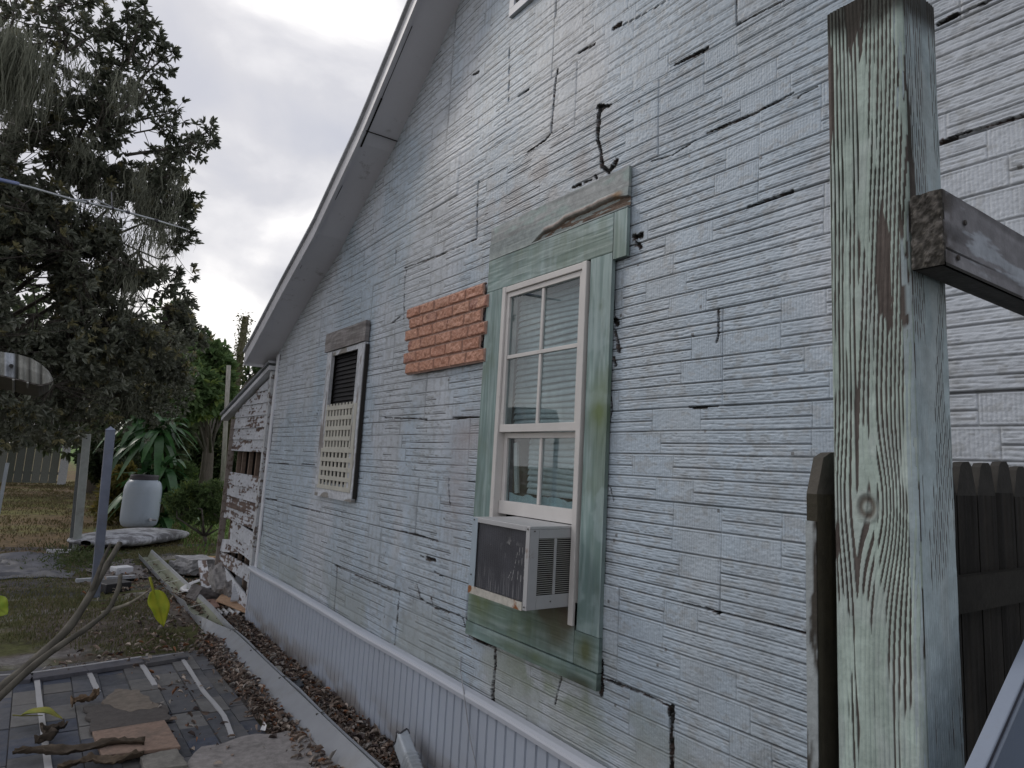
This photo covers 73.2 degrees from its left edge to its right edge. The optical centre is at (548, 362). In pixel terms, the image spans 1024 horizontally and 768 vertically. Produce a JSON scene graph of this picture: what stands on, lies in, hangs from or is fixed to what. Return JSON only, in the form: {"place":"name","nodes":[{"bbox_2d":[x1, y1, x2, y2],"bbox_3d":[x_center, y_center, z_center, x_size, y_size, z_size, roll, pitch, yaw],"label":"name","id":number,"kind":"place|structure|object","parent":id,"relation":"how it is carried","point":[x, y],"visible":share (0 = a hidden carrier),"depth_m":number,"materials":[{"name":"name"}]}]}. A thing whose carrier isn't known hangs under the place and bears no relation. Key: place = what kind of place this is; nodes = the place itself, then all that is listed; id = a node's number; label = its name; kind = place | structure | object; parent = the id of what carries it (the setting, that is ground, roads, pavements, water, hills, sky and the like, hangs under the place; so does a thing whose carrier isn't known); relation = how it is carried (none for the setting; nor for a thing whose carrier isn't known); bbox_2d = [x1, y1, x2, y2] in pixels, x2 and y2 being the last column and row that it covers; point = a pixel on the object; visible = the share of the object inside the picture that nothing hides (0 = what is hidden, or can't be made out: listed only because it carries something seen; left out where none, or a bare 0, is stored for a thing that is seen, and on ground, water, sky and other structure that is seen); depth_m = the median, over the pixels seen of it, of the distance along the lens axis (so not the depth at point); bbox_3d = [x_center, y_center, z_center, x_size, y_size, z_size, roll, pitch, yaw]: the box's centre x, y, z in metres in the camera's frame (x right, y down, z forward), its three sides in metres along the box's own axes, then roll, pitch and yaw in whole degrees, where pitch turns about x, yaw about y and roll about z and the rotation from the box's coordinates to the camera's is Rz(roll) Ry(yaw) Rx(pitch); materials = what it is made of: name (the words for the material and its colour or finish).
{"place":"outdoors","nodes":[
{"label":"outdoors","id":0,"kind":"place"},
{"bbox_2d":[0,480,229,554],"bbox_3d":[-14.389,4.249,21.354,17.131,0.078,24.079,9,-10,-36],"label":"grass","id":1,"kind":"structure","parent":0,"point":[47,490],"depth_m":17.15,"materials":[{"name":"green plant"}]},
{"bbox_2d":[0,650,265,767],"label":"patio","id":2,"kind":"structure","parent":0,"point":[17,731],"depth_m":4.57,"materials":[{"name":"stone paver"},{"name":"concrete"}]},
{"bbox_2d":[0,352,53,396],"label":"metal awning","id":3,"kind":"object","parent":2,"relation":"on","point":[21,374],"visible":1,"depth_m":4.99,"materials":[{"name":"grey metal"}]},
{"bbox_2d":[12,707,62,719],"bbox_3d":[-3.114,2.155,4.202,0.257,0.068,0.108,9,-10,-36],"label":"yellow leaf","id":4,"kind":"object","parent":2,"relation":"on","point":[49,710],"visible":0.96,"depth_m":4.22,"materials":[{"name":"yellow plant"}]},
{"bbox_2d":[34,680,51,767],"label":"pale strip","id":5,"kind":"object","parent":2,"relation":"on","point":[46,758],"visible":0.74,"depth_m":4.34,"materials":[{"name":"white paint"}]},
{"bbox_2d":[34,718,67,743],"bbox_3d":[-2.908,2.145,4.017,0.127,0.077,0.225,5,-9,-16],"label":"curled bark","id":6,"kind":"object","parent":5,"relation":"on","point":[50,732],"visible":1,"depth_m":3.98,"materials":[{"name":"brown wood"}]},
{"bbox_2d":[70,688,99,706],"bbox_3d":[-3.073,2.228,4.576,0.110,0.065,0.220,-1,-9,25],"label":"curled bark","id":7,"kind":"object","parent":2,"relation":"on","point":[92,696],"visible":1,"depth_m":4.56,"materials":[{"name":"brown wood"}]},
{"bbox_2d":[87,673,100,691],"bbox_3d":[-3.368,2.337,5.082,0.033,0.012,0.652,10,-11,-38],"label":"pale strip","id":8,"kind":"object","parent":2,"relation":"on","point":[93,682],"visible":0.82,"depth_m":5.04,"materials":[{"name":"white paint"}]},
{"bbox_2d":[0,652,188,683],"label":"edge flashing","id":9,"kind":"object","parent":2,"relation":"on","point":[72,671],"visible":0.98,"depth_m":5.30,"materials":[{"name":"metal"}]},
{"bbox_2d":[57,749,143,767],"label":"curled bark","id":10,"kind":"object","parent":2,"relation":"on","point":[91,756],"visible":1,"depth_m":3.71,"materials":[{"name":"brown wood"}]},
{"bbox_2d":[83,702,172,734],"bbox_3d":[-2.706,2.260,4.427,0.458,0.018,0.498,9,-10,-36],"label":"roof felt","id":11,"kind":"object","parent":2,"relation":"on","point":[103,717],"visible":0.82,"depth_m":4.36,"materials":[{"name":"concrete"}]},
{"bbox_2d":[101,689,158,711],"bbox_3d":[-2.846,2.282,4.645,0.554,0.015,0.267,-5,-11,42],"label":"torn cardboard","id":12,"kind":"object","parent":11,"relation":"on","point":[128,700],"visible":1,"depth_m":4.62,"materials":[{"name":"cardboard"}]},
{"bbox_2d":[92,720,180,755],"bbox_3d":[-2.385,2.181,3.975,0.395,0.020,0.471,9,-10,-36],"label":"plywood board","id":13,"kind":"object","parent":2,"relation":"on","point":[159,735],"visible":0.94,"depth_m":3.99,"materials":[{"name":"wood"}]},
{"bbox_2d":[12,736,144,755],"bbox_3d":[-2.587,2.123,3.799,0.635,0.057,0.136,6,-9,-19],"label":"curled bark","id":14,"kind":"object","parent":13,"relation":"on","point":[57,749],"visible":1,"depth_m":3.79,"materials":[{"name":"brown wood"}]},
{"bbox_2d":[140,664,157,685],"bbox_3d":[-3.100,2.384,5.308,0.035,0.012,0.742,9,-11,-38],"label":"pale strip","id":15,"kind":"object","parent":2,"relation":"on","point":[149,676],"visible":0.94,"depth_m":5.22,"materials":[{"name":"white paint"}]},
{"bbox_2d":[140,748,187,767],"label":"grey tile","id":16,"kind":"object","parent":2,"relation":"on","point":[172,758],"visible":1,"depth_m":3.74,"materials":[{"name":"concrete"}]},
{"bbox_2d":[181,659,234,737],"bbox_3d":[-2.451,2.357,4.917,0.060,0.012,1.843,9,-10,-36],"label":"pale strip","id":17,"kind":"object","parent":2,"relation":"on","point":[217,707],"visible":0.97,"depth_m":4.77,"materials":[{"name":"white paint"}]},
{"bbox_2d":[0,445,279,733],"bbox_3d":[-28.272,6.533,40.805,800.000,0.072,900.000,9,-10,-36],"label":"ground","id":18,"kind":"structure","parent":0,"point":[15,654],"depth_m":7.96,"materials":[{"name":"green plant"}]},
{"bbox_2d":[0,463,8,511],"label":"steel post","id":19,"kind":"object","parent":18,"relation":"on","point":[5,473],"visible":1,"depth_m":6.95,"materials":[{"name":"metal"}]},
{"bbox_2d":[0,435,70,484],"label":"board fence","id":20,"kind":"object","parent":18,"relation":"on","point":[37,472],"visible":0.56,"depth_m":28.25,"materials":[{"name":"grey wood"}]},
{"bbox_2d":[0,551,74,579],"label":"tarp","id":21,"kind":"object","parent":18,"relation":"on","point":[12,558],"visible":0.87,"depth_m":9.51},
{"bbox_2d":[46,549,70,552],"bbox_3d":[-7.825,3.013,11.006,0.324,0.050,0.070,6,-9,-21],"label":"white pipe","id":22,"kind":"object","parent":18,"relation":"on","point":[53,551],"visible":0.64,"depth_m":10.96,"materials":[{"name":"paint"}]},
{"bbox_2d":[69,453,80,548],"bbox_3d":[-7.932,2.370,11.536,0.127,1.681,0.110,9,-10,-36],"label":"wooden stake","id":23,"kind":"object","parent":18,"relation":"on","point":[75,497],"visible":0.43,"depth_m":11.52,"materials":[{"name":"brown wood"}]},
{"bbox_2d":[17,539,137,584],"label":"weeds","id":24,"kind":"object","parent":18,"relation":"on","point":[76,555],"visible":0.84,"depth_m":10.17,"materials":[{"name":"green plant"}]},
{"bbox_2d":[72,434,90,550],"bbox_3d":[-7.742,2.196,11.410,0.127,2.009,0.266,2,-9,6],"label":"steel post","id":25,"kind":"object","parent":18,"relation":"on","point":[81,490],"visible":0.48,"depth_m":11.39,"materials":[{"name":"metal"}]},
{"bbox_2d":[0,541,169,700],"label":"bare sapling","id":26,"kind":"object","parent":18,"relation":"on","point":[158,603],"visible":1,"depth_m":1.98,"materials":[{"name":"brown plant"}]},
{"bbox_2d":[0,275,204,493],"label":"broadleaf tree","id":27,"kind":"object","parent":18,"relation":"on","point":[191,430],"visible":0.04,"depth_m":23.86,"materials":[{"name":"green plant"}]},
{"bbox_2d":[91,426,114,597],"bbox_3d":[-5.228,1.787,8.060,0.144,2.067,0.291,3,-9,-3],"label":"steel post","id":28,"kind":"object","parent":18,"relation":"on","point":[103,503],"visible":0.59,"depth_m":8.04,"materials":[{"name":"metal"}]},
{"bbox_2d":[75,575,134,582],"bbox_3d":[-5.709,2.787,8.882,0.060,0.040,0.658,-6,-12,44],"label":"grey batten","id":29,"kind":"object","parent":18,"relation":"on","point":[107,577],"visible":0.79,"depth_m":8.88,"materials":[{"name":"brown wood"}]},
{"bbox_2d":[0,0,221,455],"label":"magnolia tree","id":30,"kind":"object","parent":18,"relation":"on","point":[75,344],"visible":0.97,"depth_m":9.28,"materials":[{"name":"green plant"}]},
{"bbox_2d":[0,178,186,229],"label":"cable","id":31,"kind":"object","parent":30,"relation":"attached to","point":[111,207],"visible":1,"depth_m":7.45,"materials":[{"name":"metal"}]},
{"bbox_2d":[69,429,153,484],"bbox_3d":[-10.255,2.732,16.555,2.372,2.241,1.597,-1,-9,23],"label":"shade bush","id":32,"kind":"object","parent":18,"relation":"on","point":[95,466],"visible":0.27,"depth_m":16.34,"materials":[{"name":"green plant"}]},
{"bbox_2d":[85,460,137,524],"bbox_3d":[-9.906,3.072,16.413,1.178,1.559,2.940,5,-9,-16],"label":"croton bush","id":33,"kind":"object","parent":18,"relation":"on","point":[115,491],"visible":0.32,"depth_m":15.23,"materials":[{"name":"green plant"}]},
{"bbox_2d":[101,578,131,593],"bbox_3d":[-5.330,2.728,8.403,0.320,0.110,0.300,-2,-10,31],"label":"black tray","id":34,"kind":"object","parent":18,"relation":"on","point":[108,585],"visible":0.6,"depth_m":8.31,"materials":[{"name":"plastic"}]},
{"bbox_2d":[86,559,153,579],"bbox_3d":[-6.064,2.897,9.706,0.775,0.060,2.133,9,-10,-36],"label":"tarp","id":35,"kind":"object","parent":18,"relation":"on","point":[136,570],"visible":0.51,"depth_m":9.60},
{"bbox_2d":[110,565,133,574],"bbox_3d":[-5.838,2.840,9.415,0.200,0.100,0.220,-4,-11,36],"label":"white box","id":36,"kind":"object","parent":35,"relation":"on","point":[125,568],"visible":0.71,"depth_m":9.36,"materials":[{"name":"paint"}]},
{"bbox_2d":[67,528,188,546],"bbox_3d":[-7.516,3.154,12.456,1.200,0.268,2.574,3,-9,1],"label":"overturned hull","id":37,"kind":"object","parent":18,"relation":"on","point":[129,537],"visible":0.85,"depth_m":11.92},
{"bbox_2d":[119,474,161,527],"bbox_3d":[-8.286,2.815,14.022,0.690,1.040,0.697,6,-9,-23],"label":"rain barrel","id":38,"kind":"object","parent":18,"relation":"on","point":[141,501],"visible":1,"depth_m":13.77,"materials":[{"name":"plastic"}]},
{"bbox_2d":[93,402,198,531],"bbox_3d":[-9.215,2.462,15.702,2.142,3.123,4.334,9,-10,-36],"label":"corn plant","id":39,"kind":"object","parent":18,"relation":"on","point":[160,440],"visible":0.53,"depth_m":14.69,"materials":[{"name":"green plant"}]},
{"bbox_2d":[168,560,174,567],"bbox_3d":[-5.270,2.950,9.952,0.321,0.207,0.416,2,-9,3],"label":"concrete block","id":40,"kind":"object","parent":18,"relation":"on","point":[171,563],"depth_m":9.79,"materials":[{"name":"grey concrete"}]},
{"bbox_2d":[159,460,199,512],"bbox_3d":[-9.023,3.063,16.217,1.021,1.603,3.456,9,-10,-36],"label":"bush","id":41,"kind":"object","parent":18,"relation":"on","point":[190,474],"visible":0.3,"depth_m":15.24,"materials":[{"name":"green plant"}]},
{"bbox_2d":[173,555,214,575],"bbox_3d":[-4.949,2.869,9.746,0.521,0.255,0.480,-4,-11,36],"label":"concrete block","id":42,"kind":"object","parent":18,"relation":"on","point":[185,564],"depth_m":9.60,"materials":[{"name":"grey concrete"}]},
{"bbox_2d":[161,477,227,543],"bbox_3d":[-6.622,2.834,13.029,1.006,1.349,1.136,-3,-10,33],"label":"bush","id":43,"kind":"object","parent":18,"relation":"on","point":[186,502],"visible":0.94,"depth_m":12.94,"materials":[{"name":"green plant"}]},
{"bbox_2d":[152,418,237,483],"bbox_3d":[-18.145,4.302,36.166,4.854,4.543,4.933,9,-10,-36],"label":"evergreen shrub","id":44,"kind":"object","parent":18,"relation":"on","point":[196,456],"visible":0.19,"depth_m":34.75,"materials":[{"name":"green plant"}]},
{"bbox_2d":[0,554,400,767],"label":"dead leaf litter","id":45,"kind":"object","parent":18,"relation":"on","point":[336,707],"visible":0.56,"depth_m":5.10,"materials":[{"name":"brown plant"}]},
{"bbox_2d":[180,579,210,591],"bbox_3d":[-4.156,2.664,8.275,0.479,0.134,0.598,9,-10,-36],"label":"plastic ring","id":46,"kind":"object","parent":45,"relation":"on","point":[184,588],"visible":0.32,"depth_m":8.22,"materials":[{"name":"white paint"}]},
{"bbox_2d":[198,560,210,588],"bbox_3d":[-4.205,2.587,8.405,0.100,0.236,0.723,8,-10,-31],"label":"fallen clapboard","id":47,"kind":"object","parent":46,"relation":"on","point":[203,571],"visible":0.88,"depth_m":8.43,"materials":[{"name":"white wood"}]},
{"bbox_2d":[216,608,240,615],"bbox_3d":[-3.395,2.623,7.241,0.242,0.039,0.273,9,-10,-36],"label":"corrugated sheet","id":48,"kind":"object","parent":45,"relation":"on","point":[227,611],"visible":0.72,"depth_m":7.23,"materials":[{"name":"metal"}]},
{"bbox_2d":[216,594,245,612],"bbox_3d":[-3.507,2.631,7.544,0.176,0.020,1.171,9,-11,-38],"label":"plywood scrap","id":49,"kind":"object","parent":45,"relation":"on","point":[224,600],"visible":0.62,"depth_m":7.48,"materials":[{"name":"brown wood"}]},
{"bbox_2d":[230,575,241,601],"bbox_3d":[-3.521,2.509,7.810,0.080,0.256,0.717,6,-9,-19],"label":"fallen clapboard","id":50,"kind":"object","parent":49,"relation":"on","point":[234,596],"visible":0.59,"depth_m":7.61,"materials":[{"name":"white wood"}]},
{"bbox_2d":[260,722,266,730],"bbox_3d":[-1.783,2.274,4.328,0.035,0.022,0.164,5,-9,-13],"label":"paper scrap","id":51,"kind":"object","parent":45,"relation":"on","point":[263,727],"visible":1,"depth_m":4.29,"materials":[{"name":"white paper"}]},
{"bbox_2d":[289,677,303,687],"bbox_3d":[-1.880,2.392,5.134,0.094,0.015,0.278,7,-10,-27],"label":"grey shingle","id":52,"kind":"object","parent":45,"relation":"on","point":[298,684],"visible":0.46,"depth_m":5.13,"materials":[{"name":"concrete"}]},
{"bbox_2d":[162,336,240,497],"bbox_3d":[-11.802,1.759,23.038,2.966,5.932,4.180,9,-10,-36],"label":"broadleaf tree","id":53,"kind":"object","parent":18,"relation":"on","point":[206,404],"visible":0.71,"depth_m":22.52,"materials":[{"name":"green plant"}]},
{"bbox_2d":[144,300,261,484],"bbox_3d":[-14.550,1.700,29.821,2.928,7.794,7.286,0,-9,19],"label":"broadleaf tree","id":54,"kind":"object","parent":18,"relation":"on","point":[201,442],"visible":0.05,"depth_m":28.42,"materials":[{"name":"green plant"}]},
{"bbox_2d":[186,583,219,600],"bbox_3d":[-3.943,2.685,7.906,0.274,0.286,0.342,-4,-11,40],"label":"concrete block","id":55,"kind":"object","parent":18,"relation":"on","point":[195,591],"depth_m":7.82,"materials":[{"name":"grey concrete"}]},
{"bbox_2d":[207,562,229,594],"bbox_3d":[-3.898,2.646,8.158,0.213,0.508,0.591,9,-10,-36],"label":"concrete block","id":56,"kind":"object","parent":18,"relation":"on","point":[216,578],"depth_m":8.09,"materials":[{"name":"grey concrete"}]},
{"bbox_2d":[220,365,230,498],"bbox_3d":[-10.159,2.348,21.631,0.148,4.510,0.541,1,-9,13],"label":"utility pole","id":57,"kind":"object","parent":18,"relation":"on","point":[225,428],"visible":0.66,"depth_m":21.59,"materials":[{"name":"grey wood"}]},
{"bbox_2d":[222,580,246,596],"bbox_3d":[-3.630,2.664,7.967,0.285,0.366,0.379,9,-10,-36],"label":"concrete block","id":58,"kind":"object","parent":18,"relation":"on","point":[226,588],"depth_m":7.83,"materials":[{"name":"grey concrete"}]},
{"bbox_2d":[216,312,255,483],"bbox_3d":[-12.016,1.617,26.327,1.033,7.198,1.620,9,-10,-36],"label":"tree","id":59,"kind":"object","parent":18,"relation":"on","point":[242,340],"visible":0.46,"depth_m":26.36,"materials":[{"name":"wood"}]},
{"bbox_2d":[215,360,275,618],"bbox_3d":[-2.691,1.629,8.920,2.660,2.805,2.180,9,-10,-36],"label":"lean to shed","id":60,"kind":"object","parent":18,"relation":"on","point":[248,406],"visible":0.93,"depth_m":7.97,"materials":[{"name":"white wood"}]},
{"bbox_2d":[139,550,384,767],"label":"rain gutter","id":61,"kind":"object","parent":18,"relation":"on","point":[326,731],"visible":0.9,"depth_m":4.98,"materials":[{"name":"metal"}]},
{"bbox_2d":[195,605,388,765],"bbox_3d":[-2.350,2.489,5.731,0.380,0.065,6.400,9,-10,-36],"label":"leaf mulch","id":62,"kind":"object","parent":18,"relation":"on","point":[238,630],"visible":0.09,"depth_m":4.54,"materials":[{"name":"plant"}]},
{"bbox_2d":[206,599,219,607],"bbox_3d":[-3.717,2.667,7.579,0.155,0.020,0.543,8,-10,-31],"label":"plywood scrap","id":63,"kind":"object","parent":62,"relation":"on","point":[214,603],"visible":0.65,"depth_m":7.64,"materials":[{"name":"brown wood"}]},
{"bbox_2d":[393,728,423,767],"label":"downspout","id":64,"kind":"object","parent":62,"relation":"on","point":[406,752],"visible":1,"depth_m":3.73,"materials":[{"name":"metal"}]},
{"bbox_2d":[243,0,1023,767],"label":"house","id":65,"kind":"structure","parent":18,"relation":"on","point":[621,208],"depth_m":3.11,"materials":[{"name":"paint"}]},
{"bbox_2d":[314,320,369,501],"bbox_3d":[-1.705,0.407,5.684,0.083,1.405,0.942,9,-10,-36],"label":"window","id":66,"kind":"structure","parent":65,"relation":"in","point":[344,430],"depth_m":5.61,"materials":[{"name":"white wood"}]},
{"bbox_2d":[403,282,488,374],"bbox_3d":[-0.668,-0.190,4.345,0.039,0.472,1.072,9,-10,-36],"label":"brick veneer panel","id":67,"kind":"object","parent":65,"relation":"attached to","point":[447,331],"visible":1,"depth_m":4.27,"materials":[{"name":"brick"}]},
{"bbox_2d":[468,516,571,610],"bbox_3d":[-0.126,0.917,3.196,0.271,0.353,0.492,9,-10,-36],"label":"air conditioner","id":68,"kind":"object","parent":65,"relation":"attached to","point":[517,562],"visible":1,"depth_m":3.05,"materials":[{"name":"metal"}]},
{"bbox_2d":[465,165,631,690],"bbox_3d":[0.076,0.305,3.513,0.362,2.257,1.227,9,-10,-36],"label":"window","id":69,"kind":"structure","parent":65,"relation":"in","point":[543,451],"depth_m":3.38,"materials":[{"name":"green paint"}]},
{"bbox_2d":[805,452,1023,767],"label":"picket fence","id":70,"kind":"object","parent":18,"relation":"on","point":[989,518],"visible":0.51,"depth_m":1.22,"materials":[{"name":"brown wood"}]},
{"bbox_2d":[827,0,1023,767],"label":"gate post","id":71,"kind":"object","parent":18,"relation":"on","point":[910,238],"visible":1,"depth_m":0.93,"materials":[{"name":"green wood"}]},
{"bbox_2d":[965,640,1023,767],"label":"storm window","id":72,"kind":"structure","parent":18,"relation":"on","point":[999,743],"depth_m":0.75,"materials":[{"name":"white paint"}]},
{"bbox_2d":[0,0,406,442],"label":"sky","id":73,"kind":"structure","parent":0,"point":[287,84],"materials":[{"name":"white"}]},
{"bbox_2d":[187,731,334,767],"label":"concrete path","id":74,"kind":"structure","parent":0,"point":[248,751],"depth_m":3.91,"materials":[{"name":"grey concrete"}]}
]}

